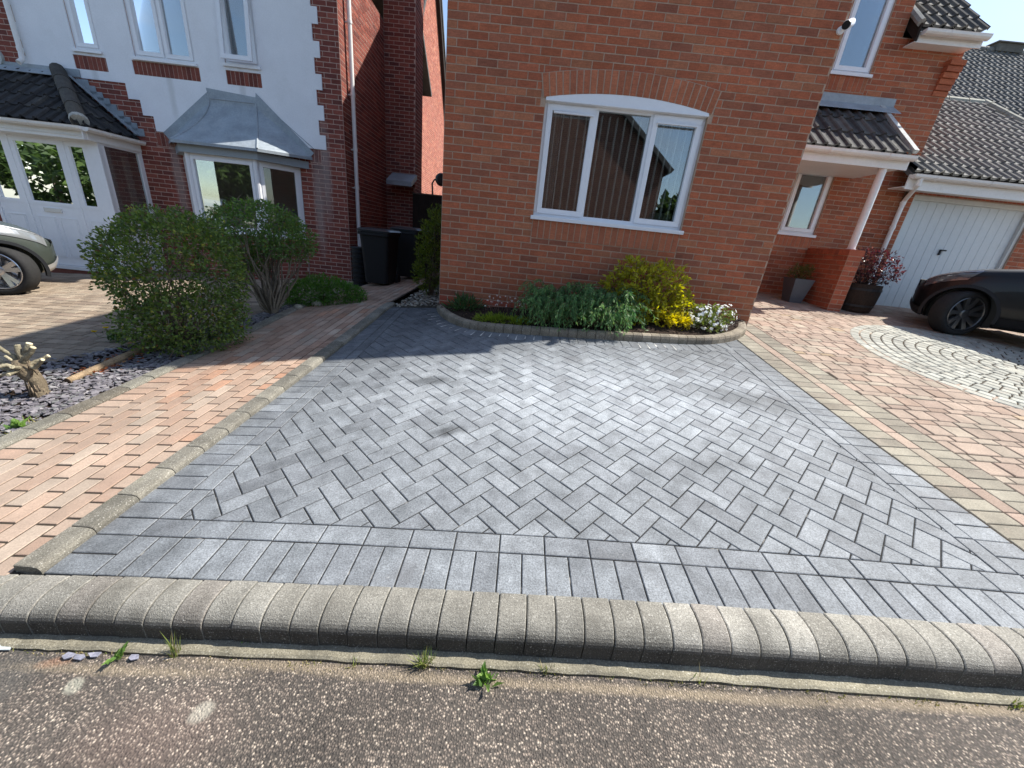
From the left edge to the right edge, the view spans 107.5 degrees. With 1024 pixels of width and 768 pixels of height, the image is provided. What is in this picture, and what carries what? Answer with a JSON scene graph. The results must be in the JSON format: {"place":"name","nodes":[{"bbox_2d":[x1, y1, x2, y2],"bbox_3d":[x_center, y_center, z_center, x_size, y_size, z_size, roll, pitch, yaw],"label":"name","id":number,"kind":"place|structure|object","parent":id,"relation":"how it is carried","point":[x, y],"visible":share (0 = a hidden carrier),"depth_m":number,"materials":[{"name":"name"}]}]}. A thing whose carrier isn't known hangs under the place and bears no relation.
{"place":"outdoors","nodes":[
{"label":"outdoors","id":0,"kind":"place"},
{"bbox_2d":[0,271,369,364],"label":"neighbour drive","id":1,"kind":"structure","parent":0,"point":[58,316],"depth_m":4.62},
{"bbox_2d":[0,221,57,294],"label":"parked car","id":2,"kind":"object","parent":1,"relation":"on","point":[28,257],"visible":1,"depth_m":5.21,"materials":[{"name":"grey paint"}]},
{"bbox_2d":[350,246,367,285],"bbox_3d":[-2.883,-2.227,7.113,0.298,0.700,0.298,6,21,0],"label":"water butt","id":3,"kind":"object","parent":1,"relation":"on","point":[358,271],"visible":0.69,"depth_m":7.01,"materials":[{"name":"black plastic"}]},
{"bbox_2d":[0,271,439,575],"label":"path","id":4,"kind":"structure","parent":0,"point":[57,479],"depth_m":2.47,"materials":[{"name":"brick"}]},
{"bbox_2d":[311,300,321,305],"bbox_3d":[-2.752,-1.141,5.294,0.147,0.076,0.147,6,21,0],"label":"edging stone","id":5,"kind":"object","parent":4,"relation":"on","point":[315,303],"visible":0.81,"depth_m":5.24,"materials":[{"name":"stone"}]},
{"bbox_2d":[356,227,401,283],"bbox_3d":[-2.427,-2.359,6.966,0.600,0.984,0.770,6,21,0],"label":"wheelie bin","id":6,"kind":"object","parent":4,"relation":"on","point":[379,246],"visible":0.94,"depth_m":6.70,"materials":[{"name":"black plastic"}]},
{"bbox_2d":[390,226,429,277],"bbox_3d":[-2.081,-2.692,7.732,0.600,0.984,0.770,8,21,5],"label":"wheelie bin","id":7,"kind":"object","parent":4,"relation":"on","point":[406,257],"visible":0.58,"depth_m":7.43,"materials":[{"name":"black plastic"}]},
{"bbox_2d":[211,217,498,639],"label":"ground","id":8,"kind":"structure","parent":0,"point":[404,297],"depth_m":6.06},
{"bbox_2d":[91,326,134,342],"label":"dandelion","id":9,"kind":"object","parent":8,"relation":"on","point":[109,336],"visible":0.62,"depth_m":3.91,"materials":[{"name":"green plant"}]},
{"bbox_2d":[0,308,283,433],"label":"gravel bed","id":10,"kind":"object","parent":8,"relation":"on","point":[11,393],"visible":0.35,"depth_m":3.18,"materials":[{"name":"grey gravel"}]},
{"bbox_2d":[3,417,28,428],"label":"broad leaf weed","id":11,"kind":"object","parent":10,"relation":"on","point":[15,423],"visible":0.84,"depth_m":2.45,"materials":[{"name":"green plant"}]},
{"bbox_2d":[0,415,39,435],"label":"dry grass","id":12,"kind":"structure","parent":10,"relation":"on","point":[32,420],"depth_m":2.52,"materials":[{"name":"beige plant"}]},
{"bbox_2d":[0,342,50,397],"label":"tree stump","id":13,"kind":"object","parent":10,"relation":"on","point":[22,366],"visible":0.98,"depth_m":2.77,"materials":[{"name":"beige wood"}]},
{"bbox_2d":[0,303,300,436],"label":"slate chippings","id":14,"kind":"object","parent":10,"relation":"on","point":[75,396],"visible":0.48,"depth_m":3.07,"materials":[{"name":"grey gravel"}]},
{"bbox_2d":[64,345,147,383],"bbox_3d":[-3.607,-0.191,3.370,0.066,0.124,0.751,5,21,-3],"label":"log","id":15,"kind":"object","parent":14,"relation":"on","point":[102,365],"visible":0.85,"depth_m":3.29,"materials":[{"name":"brown wood"}]},
{"bbox_2d":[70,349,153,375],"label":"dead leaves","id":16,"kind":"object","parent":14,"relation":"on","point":[112,365],"visible":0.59,"depth_m":3.36,"materials":[{"name":"brown plant"}]},
{"bbox_2d":[76,202,253,358],"bbox_3d":[-3.378,-1.028,3.727,1.613,1.422,1.184,6,21,0],"label":"round bush","id":17,"kind":"object","parent":10,"relation":"on","point":[176,328],"visible":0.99,"depth_m":3.52,"materials":[{"name":"green plant"}]},
{"bbox_2d":[196,195,325,314],"bbox_3d":[-3.244,-1.619,4.846,1.592,1.457,1.031,6,21,0],"label":"bare stemmed bush","id":18,"kind":"object","parent":10,"relation":"on","point":[272,301],"visible":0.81,"depth_m":4.68,"materials":[{"name":"green plant"}]},
{"bbox_2d":[282,272,368,306],"bbox_3d":[-2.719,-1.351,5.447,1.257,0.531,0.805,6,21,0],"label":"bush","id":19,"kind":"object","parent":10,"relation":"on","point":[312,283],"visible":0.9,"depth_m":5.34,"materials":[{"name":"green plant"}]},
{"bbox_2d":[0,291,340,449],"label":"path edging","id":20,"kind":"object","parent":8,"relation":"on","point":[13,437],"visible":0.49,"depth_m":2.88,"materials":[{"name":"concrete"}]},
{"bbox_2d":[293,304,302,309],"bbox_3d":[-2.914,-1.056,5.120,0.118,0.065,0.118,6,21,0],"label":"edging stone","id":21,"kind":"object","parent":20,"relation":"on","point":[297,306],"visible":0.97,"depth_m":5.09,"materials":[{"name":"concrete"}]},
{"bbox_2d":[13,302,394,575],"bbox_3d":[-1.832,-0.190,3.432,0.115,0.466,4.265,6,21,0],"label":"path edging","id":22,"kind":"object","parent":8,"relation":"on","point":[45,557],"visible":0.91,"depth_m":2.06,"materials":[{"name":"concrete"}]},
{"bbox_2d":[0,0,431,280],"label":"rendered house","id":23,"kind":"structure","parent":8,"relation":"on","point":[309,112],"depth_m":6.62,"materials":[{"name":"paint"}]},
{"bbox_2d":[64,0,102,53],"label":"window","id":24,"kind":"structure","parent":23,"relation":"in","point":[78,11],"depth_m":6.31,"materials":[{"name":"white plastic"}]},
{"bbox_2d":[124,0,196,66],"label":"window","id":25,"kind":"structure","parent":23,"relation":"in","point":[138,12],"depth_m":6.33,"materials":[{"name":"white plastic"}]},
{"bbox_2d":[220,0,260,69],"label":"window","id":26,"kind":"structure","parent":23,"relation":"in","point":[233,63],"depth_m":6.38,"materials":[{"name":"white plastic"}]},
{"bbox_2d":[410,203,441,297],"bbox_3d":[-1.213,-2.003,5.728,0.678,1.408,0.713,6,21,0],"label":"conifer","id":27,"kind":"object","parent":8,"relation":"on","point":[431,281],"visible":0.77,"depth_m":5.64,"materials":[{"name":"green plant"}]},
{"bbox_2d":[422,0,445,194],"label":"house","id":28,"kind":"structure","parent":8,"relation":"on","point":[433,109],"depth_m":16.76,"materials":[{"name":"brick"}]},
{"bbox_2d":[0,574,1023,690],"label":"kerb","id":29,"kind":"structure","parent":8,"relation":"on","point":[855,646],"depth_m":1.39,"materials":[{"name":"concrete"}]},
{"bbox_2d":[437,303,744,334],"bbox_3d":[0.997,-0.783,4.613,3.961,0.285,0.836,6,21,0],"label":"flower bed","id":30,"kind":"object","parent":8,"relation":"on","point":[695,330],"visible":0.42,"depth_m":4.48,"materials":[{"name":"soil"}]},
{"bbox_2d":[441,290,488,311],"bbox_3d":[-0.592,-1.006,4.857,0.543,0.399,0.505,18,24,28],"label":"fern","id":31,"kind":"object","parent":30,"relation":"on","point":[463,299],"visible":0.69,"depth_m":4.80,"materials":[{"name":"green plant"}]},
{"bbox_2d":[471,311,532,325],"bbox_3d":[-0.092,-0.757,4.442,0.853,0.232,0.362,11,22,12],"label":"lime cushion","id":32,"kind":"object","parent":30,"relation":"on","point":[495,317],"visible":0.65,"depth_m":4.41,"materials":[{"name":"green plant"}]},
{"bbox_2d":[484,295,523,314],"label":"white flower sprays","id":33,"kind":"object","parent":30,"relation":"on","point":[496,304],"visible":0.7,"depth_m":4.74,"materials":[{"name":"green plant"}]},
{"bbox_2d":[509,278,657,336],"bbox_3d":[0.852,-0.907,4.431,1.748,0.592,0.962,6,21,0],"label":"juniper","id":34,"kind":"object","parent":30,"relation":"on","point":[589,304],"visible":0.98,"depth_m":4.27,"materials":[{"name":"green plant"}]},
{"bbox_2d":[598,254,695,327],"bbox_3d":[1.653,-1.074,4.544,1.236,0.904,0.607,6,21,0],"label":"golden shrub","id":35,"kind":"object","parent":30,"relation":"on","point":[657,296],"visible":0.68,"depth_m":4.47,"materials":[{"name":"yellow plant"}]},
{"bbox_2d":[655,309,694,329],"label":"yellow flowered plant","id":36,"kind":"object","parent":30,"relation":"on","point":[683,318],"visible":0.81,"depth_m":4.44,"materials":[{"name":"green plant"}]},
{"bbox_2d":[684,303,737,333],"bbox_3d":[2.369,-0.779,4.528,0.617,0.423,0.436,6,21,0],"label":"white flowered shrub","id":37,"kind":"object","parent":30,"relation":"on","point":[710,314],"visible":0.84,"depth_m":4.46,"materials":[{"name":"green plant"}]},
{"bbox_2d":[439,0,992,326],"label":"brick house","id":38,"kind":"structure","parent":8,"relation":"on","point":[753,147],"depth_m":4.52,"materials":[{"name":"brick"}]},
{"bbox_2d":[412,192,441,270],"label":"side gate","id":39,"kind":"structure","parent":38,"relation":"attached to","point":[422,203],"depth_m":9.19,"materials":[{"name":"black wood"}]},
{"bbox_2d":[431,173,442,193],"bbox_3d":[-0.969,-2.858,5.384,0.378,0.286,0.129,6,21,0],"label":"wall lantern","id":40,"kind":"object","parent":38,"relation":"attached to","point":[438,179],"depth_m":5.32,"materials":[{"name":"black metal"}]},
{"bbox_2d":[530,94,708,234],"bbox_3d":[1.213,-2.514,4.501,1.860,1.469,0.362,6,21,0],"label":"window","id":41,"kind":"structure","parent":38,"relation":"in","point":[588,105],"depth_m":4.40,"materials":[{"name":"white plastic"}]},
{"bbox_2d":[646,213,672,221],"bbox_3d":[1.929,-1.643,5.300,0.396,1.380,0.396,6,21,0],"label":"table lamp","id":42,"kind":"object","parent":38,"relation":"in","point":[663,217],"visible":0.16,"depth_m":4.94,"materials":[{"name":"fabric"}]},
{"bbox_2d":[777,173,832,237],"bbox_3d":[5.158,-3.170,6.602,0.690,1.065,0.125,6,21,0],"label":"window","id":43,"kind":"structure","parent":38,"relation":"in","point":[783,230],"depth_m":6.65,"materials":[{"name":"white plastic"}]},
{"bbox_2d":[836,18,855,34],"bbox_3d":[3.328,-3.592,3.754,0.169,0.130,0.133,-14,29,-42],"label":"security camera","id":44,"kind":"object","parent":38,"relation":"attached to","point":[847,24],"visible":1,"depth_m":3.72,"materials":[{"name":"white plastic"}]},
{"bbox_2d":[830,0,894,77],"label":"window","id":45,"kind":"structure","parent":38,"relation":"in","point":[837,69],"depth_m":5.82,"materials":[{"name":"white plastic"}]},
{"bbox_2d":[869,96,1023,307],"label":"garage","id":46,"kind":"structure","parent":8,"relation":"on","point":[961,206],"depth_m":6.62,"materials":[{"name":"tile"}]},
{"bbox_2d":[875,195,1023,307],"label":"garage door","id":47,"kind":"structure","parent":46,"relation":"in","point":[936,236],"depth_m":6.67,"materials":[{"name":"paint"}]},
{"bbox_2d":[947,40,1023,117],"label":"house","id":48,"kind":"structure","parent":8,"relation":"on","point":[993,72],"depth_m":10.50,"materials":[{"name":"tile"}]},
{"bbox_2d":[0,650,1023,767],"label":"road","id":49,"kind":"structure","parent":0,"point":[88,711],"depth_m":1.22,"materials":[{"name":"grey asphalt"}]},
{"bbox_2d":[0,645,10,650],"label":"litter","id":50,"kind":"object","parent":49,"relation":"on","point":[2,648],"visible":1,"depth_m":1.35,"materials":[{"name":"white paper"}]},
{"bbox_2d":[62,652,75,659],"bbox_3d":[-1.576,0.965,1.334,0.040,0.012,0.024,6,21,0],"label":"slate chip","id":51,"kind":"object","parent":49,"relation":"on","point":[67,655],"visible":1,"depth_m":1.33,"materials":[{"name":"grey stone"}]},
{"bbox_2d":[73,654,85,659],"bbox_3d":[-1.529,0.967,1.331,0.037,0.011,0.019,6,21,0],"label":"slate chip","id":52,"kind":"object","parent":49,"relation":"on","point":[79,656],"visible":1,"depth_m":1.33,"materials":[{"name":"grey stone"}]},
{"bbox_2d":[88,652,101,657],"bbox_3d":[-1.491,0.965,1.339,0.041,0.011,0.018,6,21,0],"label":"slate chip","id":53,"kind":"object","parent":49,"relation":"on","point":[93,654],"visible":1,"depth_m":1.34,"materials":[{"name":"grey stone"}]},
{"bbox_2d":[102,640,128,664],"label":"broad leaf weed","id":54,"kind":"object","parent":49,"relation":"on","point":[120,651],"visible":1,"depth_m":1.33,"materials":[{"name":"green plant"}]},
{"bbox_2d":[128,654,138,660],"bbox_3d":[-1.340,0.971,1.332,0.035,0.008,0.020,6,21,0],"label":"slate chip","id":55,"kind":"object","parent":49,"relation":"on","point":[131,657],"visible":1,"depth_m":1.33,"materials":[{"name":"grey stone"}]},
{"bbox_2d":[472,661,503,691],"bbox_3d":[-0.088,1.018,1.290,0.097,0.070,0.085,22,26,36],"label":"broad leaf weed","id":56,"kind":"object","parent":49,"relation":"on","point":[482,677],"visible":1,"depth_m":1.29,"materials":[{"name":"green plant"}]},
{"bbox_2d":[0,633,1023,706],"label":"kerb foot","id":57,"kind":"object","parent":49,"relation":"on","point":[233,649],"visible":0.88,"depth_m":1.36},
{"bbox_2d":[161,631,180,657],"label":"grass tuft","id":58,"kind":"object","parent":57,"relation":"on","point":[170,646],"visible":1,"depth_m":1.34,"materials":[{"name":"green plant"}]},
{"bbox_2d":[406,646,436,669],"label":"grass tuft","id":59,"kind":"object","parent":57,"relation":"on","point":[427,660],"visible":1,"depth_m":1.34,"materials":[{"name":"green plant"}]},
{"bbox_2d":[13,649,1023,709],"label":"moss and grit line","id":60,"kind":"object","parent":57,"relation":"on","point":[889,697],"visible":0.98,"depth_m":1.34,"materials":[{"name":"green plant"}]},
{"bbox_2d":[1012,697,1023,710],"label":"grass tuft","id":61,"kind":"object","parent":57,"relation":"on","point":[1019,706],"visible":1,"depth_m":1.35,"materials":[{"name":"green plant"}]},
{"bbox_2d":[44,307,1023,628],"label":"driveway","id":62,"kind":"structure","parent":0,"point":[412,447],"depth_m":2.04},
{"bbox_2d":[396,290,438,306],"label":"pebbles","id":63,"kind":"object","parent":62,"relation":"on","point":[422,299],"visible":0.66,"depth_m":5.61,"materials":[{"name":"gravel"}]},
{"bbox_2d":[437,304,745,344],"bbox_3d":[0.991,-0.736,4.612,4.051,0.373,0.900,6,21,0],"label":"bed edging","id":64,"kind":"object","parent":62,"relation":"on","point":[739,331],"visible":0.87,"depth_m":4.25,"materials":[{"name":"concrete"}]},
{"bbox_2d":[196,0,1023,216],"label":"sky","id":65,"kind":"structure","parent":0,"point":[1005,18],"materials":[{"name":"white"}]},
{"bbox_2d":[737,293,1023,551],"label":"neighbour forecourt","id":66,"kind":"structure","parent":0,"point":[916,393],"depth_m":3.63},
{"bbox_2d":[781,277,815,302],"bbox_3d":[4.956,-1.641,6.577,0.330,0.400,0.330,6,21,0],"label":"planter","id":67,"kind":"object","parent":66,"relation":"on","point":[795,290],"visible":0.97,"depth_m":6.48,"materials":[{"name":"ceramic"}]},
{"bbox_2d":[785,261,814,278],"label":"potted shrub","id":68,"kind":"object","parent":67,"relation":"in","point":[802,268],"visible":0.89,"depth_m":6.43,"materials":[{"name":"green plant"}]},
{"bbox_2d":[841,282,883,312],"bbox_3d":[5.842,-1.482,6.391,0.598,0.440,0.598,6,21,0],"label":"barrel planter","id":69,"kind":"object","parent":66,"relation":"on","point":[863,298],"visible":0.7,"depth_m":6.16,"materials":[{"name":"brown wood"}]},
{"bbox_2d":[853,247,906,286],"bbox_3d":[5.926,-1.880,6.171,0.822,0.708,0.560,6,21,0],"label":"red leaved shrub","id":70,"kind":"object","parent":69,"relation":"in","point":[871,271],"visible":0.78,"depth_m":6.09,"materials":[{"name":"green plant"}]},
{"bbox_2d":[910,269,1023,334],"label":"parked car","id":71,"kind":"object","parent":66,"relation":"on","point":[959,302],"visible":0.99,"depth_m":5.29,"materials":[{"name":"black paint"}]}
]}

